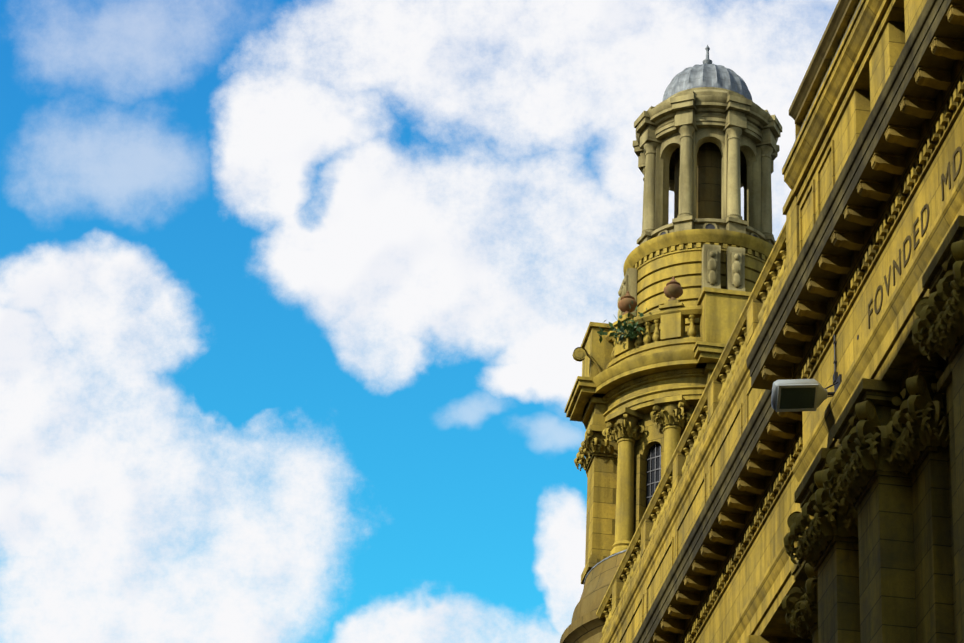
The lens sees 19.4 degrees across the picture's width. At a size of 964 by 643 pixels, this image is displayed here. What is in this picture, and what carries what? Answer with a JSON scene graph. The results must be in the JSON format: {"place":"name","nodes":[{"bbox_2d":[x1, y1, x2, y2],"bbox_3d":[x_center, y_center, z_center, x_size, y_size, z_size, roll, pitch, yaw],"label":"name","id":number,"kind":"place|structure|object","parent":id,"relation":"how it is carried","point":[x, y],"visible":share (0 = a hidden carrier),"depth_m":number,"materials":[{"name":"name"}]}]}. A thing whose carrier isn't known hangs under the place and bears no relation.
{"place":"outdoors","nodes":[
{"label":"outdoors","id":0,"kind":"place"},
{"bbox_2d":[0,0,838,642],"label":"sky","id":1,"kind":"structure","parent":0,"point":[298,298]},
{"bbox_2d":[560,552,624,642],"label":"tower plinth","id":2,"kind":"structure","parent":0,"point":[587,624],"depth_m":64.70,"materials":[{"name":"stone"}]},
{"bbox_2d":[581,425,617,583],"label":"tower stage piers","id":3,"kind":"structure","parent":2,"relation":"on","point":[601,470],"depth_m":66.77,"materials":[{"name":"beige stone"}]},
{"bbox_2d":[572,287,750,377],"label":"tower balustrade rails","id":4,"kind":"object","parent":3,"relation":"on","point":[717,312],"visible":0.31,"depth_m":67.05,"materials":[{"name":"beige stone"}]},
{"bbox_2d":[597,301,647,346],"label":"shrub","id":5,"kind":"object","parent":4,"relation":"on","point":[631,335],"visible":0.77,"depth_m":67.47,"materials":[{"name":"green plant"}]},
{"bbox_2d":[618,276,682,314],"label":"tower urns","id":6,"kind":"object","parent":4,"relation":"on","point":[673,289],"visible":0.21,"depth_m":67.67,"materials":[{"name":"brown stone"}]},
{"bbox_2d":[623,229,773,342],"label":"tower drum wall","id":7,"kind":"structure","parent":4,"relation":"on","point":[658,263],"depth_m":68.81,"materials":[{"name":"stone"}]},
{"bbox_2d":[617,244,744,316],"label":"carved brackets","id":8,"kind":"object","parent":7,"relation":"attached to","point":[735,267],"visible":0.27,"depth_m":68.35,"materials":[{"name":"beige stone"}]},
{"bbox_2d":[637,215,775,245],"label":"lantern pedestal","id":9,"kind":"object","parent":7,"relation":"on","point":[691,222],"visible":0.1,"depth_m":69.39,"materials":[{"name":"beige stone"}]},
{"bbox_2d":[660,128,756,227],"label":"lantern arcade","id":10,"kind":"object","parent":9,"relation":"on","point":[670,144],"visible":0.29,"depth_m":71.10},
{"bbox_2d":[660,224,756,236],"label":"dark lantern oculi","id":11,"kind":"object","parent":9,"relation":"in","point":[709,226],"visible":0.15,"depth_m":69.35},
{"bbox_2d":[638,120,776,237],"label":"columns","id":12,"kind":"structure","parent":7,"relation":"on","point":[651,168],"depth_m":70.58,"materials":[{"name":"beige stone"}]},
{"bbox_2d":[662,45,752,101],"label":"dome","id":13,"kind":"structure","parent":12,"relation":"on","point":[707,73],"depth_m":72.22,"materials":[{"name":"grey metal"}]},
{"bbox_2d":[633,87,781,171],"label":"cornice","id":14,"kind":"structure","parent":12,"relation":"on","point":[710,107],"depth_m":71.19,"materials":[{"name":"beige stone"}]},
{"bbox_2d":[584,549,626,583],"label":"ledge trim","id":15,"kind":"structure","parent":2,"relation":"on","point":[592,568],"depth_m":65.29,"materials":[{"name":"grey metal"}]},
{"bbox_2d":[606,395,689,555],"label":"columns","id":16,"kind":"structure","parent":2,"relation":"on","point":[624,524],"depth_m":65.85,"materials":[{"name":"beige stone"}]},
{"bbox_2d":[574,402,690,477],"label":"column capitals","id":17,"kind":"object","parent":16,"relation":"on","point":[625,429],"visible":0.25,"depth_m":66.55,"materials":[{"name":"beige stone"}]},
{"bbox_2d":[564,341,725,436],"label":"cornice","id":18,"kind":"structure","parent":16,"relation":"on","point":[639,384],"depth_m":66.61,"materials":[{"name":"beige stone"}]},
{"bbox_2d":[611,314,696,358],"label":"balusters","id":19,"kind":"object","parent":18,"relation":"on","point":[647,339],"visible":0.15,"depth_m":67.30,"materials":[{"name":"beige stone"}]},
{"bbox_2d":[617,405,696,533],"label":"window surround","id":20,"kind":"object","parent":2,"relation":"on","point":[648,440],"depth_m":66.22,"materials":[{"name":"beige stone"}]},
{"bbox_2d":[645,444,660,510],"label":"tower glazing bars","id":21,"kind":"object","parent":20,"relation":"in","point":[655,469],"visible":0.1,"depth_m":66.15,"materials":[{"name":"grey metal"}]},
{"bbox_2d":[669,142,746,218],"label":"arched openings","id":22,"kind":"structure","parent":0,"point":[709,173],"depth_m":71.03,"materials":[{"name":"beige stone"}]},
{"bbox_3d":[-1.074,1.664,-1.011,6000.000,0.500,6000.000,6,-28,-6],"label":"ground","id":23,"kind":"structure","parent":0,"visible":0},
{"bbox_2d":[744,558,817,642],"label":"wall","id":24,"kind":"structure","parent":23,"relation":"on","point":[798,572],"depth_m":45.31,"materials":[{"name":"stone"}]},
{"bbox_2d":[781,563,817,639],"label":"column capital","id":25,"kind":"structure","parent":24,"relation":"attached to","point":[801,611],"depth_m":44.29,"materials":[{"name":"stone"}]},
{"bbox_2d":[937,360,962,642],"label":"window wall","id":26,"kind":"structure","parent":23,"relation":"on","point":[945,384],"depth_m":37.55,"materials":[{"name":"stone"}]},
{"bbox_2d":[654,17,963,642],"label":"frieze","id":27,"kind":"object","parent":26,"relation":"on","point":[759,582],"visible":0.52,"depth_m":41.44,"materials":[{"name":"stone"}]},
{"bbox_2d":[632,0,950,642],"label":"cornice","id":28,"kind":"structure","parent":27,"relation":"on","point":[908,59],"depth_m":42.89,"materials":[{"name":"beige stone"}]},
{"bbox_2d":[599,259,796,642],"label":"wall","id":29,"kind":"structure","parent":28,"relation":"on","point":[731,417],"depth_m":54.12,"materials":[{"name":"stone"}]},
{"bbox_2d":[596,222,786,631],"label":"balustrade rails","id":30,"kind":"object","parent":29,"relation":"on","point":[764,275],"visible":0.22,"depth_m":54.39,"materials":[{"name":"beige stone"}]},
{"bbox_2d":[602,240,786,634],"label":"balusters","id":31,"kind":"object","parent":30,"relation":"on","point":[740,348],"visible":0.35,"depth_m":54.41,"materials":[{"name":"beige stone"}]},
{"bbox_2d":[612,190,796,614],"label":"balustrade piers","id":32,"kind":"structure","parent":29,"relation":"on","point":[755,306],"depth_m":52.90,"materials":[{"name":"beige stone"}]},
{"bbox_2d":[782,0,926,257],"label":"upper wall","id":33,"kind":"structure","parent":28,"relation":"on","point":[878,32],"depth_m":42.96,"materials":[{"name":"beige stone"}]},
{"bbox_2d":[789,0,851,121],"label":"cornice","id":34,"kind":"structure","parent":33,"relation":"on","point":[822,49],"depth_m":44.76,"materials":[{"name":"beige stone"}]},
{"bbox_2d":[782,1,860,168],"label":"molding","id":35,"kind":"structure","parent":33,"relation":"on","point":[822,83],"depth_m":43.52,"materials":[{"name":"beige stone"}]},
{"bbox_2d":[771,379,827,411],"bbox_3d":[4.709,1.107,41.880,0.853,0.521,0.459,6,-28,-6],"label":"floodlight housing","id":36,"kind":"object","parent":27,"relation":"attached to","point":[821,393],"visible":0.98,"depth_m":41.79,"materials":[{"name":"grey metal"}]},
{"bbox_2d":[779,387,815,408],"bbox_3d":[4.665,1.130,41.791,0.558,0.309,0.262,6,-28,-6],"label":"floodlight glass","id":37,"kind":"object","parent":36,"relation":"attached to","point":[796,398],"visible":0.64,"depth_m":41.79,"materials":[{"name":"black glass"}]},
{"bbox_2d":[649,0,963,642],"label":"sooty cornice soffit","id":38,"kind":"object","parent":27,"relation":"on","point":[945,28],"visible":0.2,"depth_m":41.55,"materials":[{"name":"stone"}]},
{"bbox_2d":[653,4,963,642],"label":"cornice modillions","id":39,"kind":"object","parent":38,"relation":"attached to","point":[937,78],"visible":0.92,"depth_m":42.88,"materials":[{"name":"beige stone"}]},
{"bbox_2d":[682,71,963,642],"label":"cornice dentils","id":40,"kind":"object","parent":27,"relation":"attached to","point":[920,160],"visible":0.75,"depth_m":42.36,"materials":[{"name":"stone"}]},
{"bbox_2d":[825,335,841,397],"bbox_3d":[5.156,0.658,42.277,0.372,1.180,0.330,6,-28,-6],"label":"floodlight bracket","id":41,"kind":"object","parent":27,"relation":"attached to","point":[837,380],"visible":0.6,"depth_m":42.25,"materials":[{"name":"grey metal"}]},
{"bbox_2d":[868,147,961,328],"bbox_3d":[6.688,-3.583,34.106,0.024,0.406,15.222,6,-28,-6],"label":"inscription","id":42,"kind":"object","parent":27,"relation":"attached to","point":[943,181],"visible":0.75,"depth_m":38.74,"materials":[{"name":"stone"}]},
{"bbox_2d":[794,215,963,642],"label":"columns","id":43,"kind":"structure","parent":26,"relation":"attached to","point":[885,576],"depth_m":38.68,"materials":[{"name":"stone"}]},
{"bbox_2d":[784,240,963,567],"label":"column capitals","id":44,"kind":"object","parent":43,"relation":"attached to","point":[875,445],"visible":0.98,"depth_m":39.07,"materials":[{"name":"stone"}]}
]}

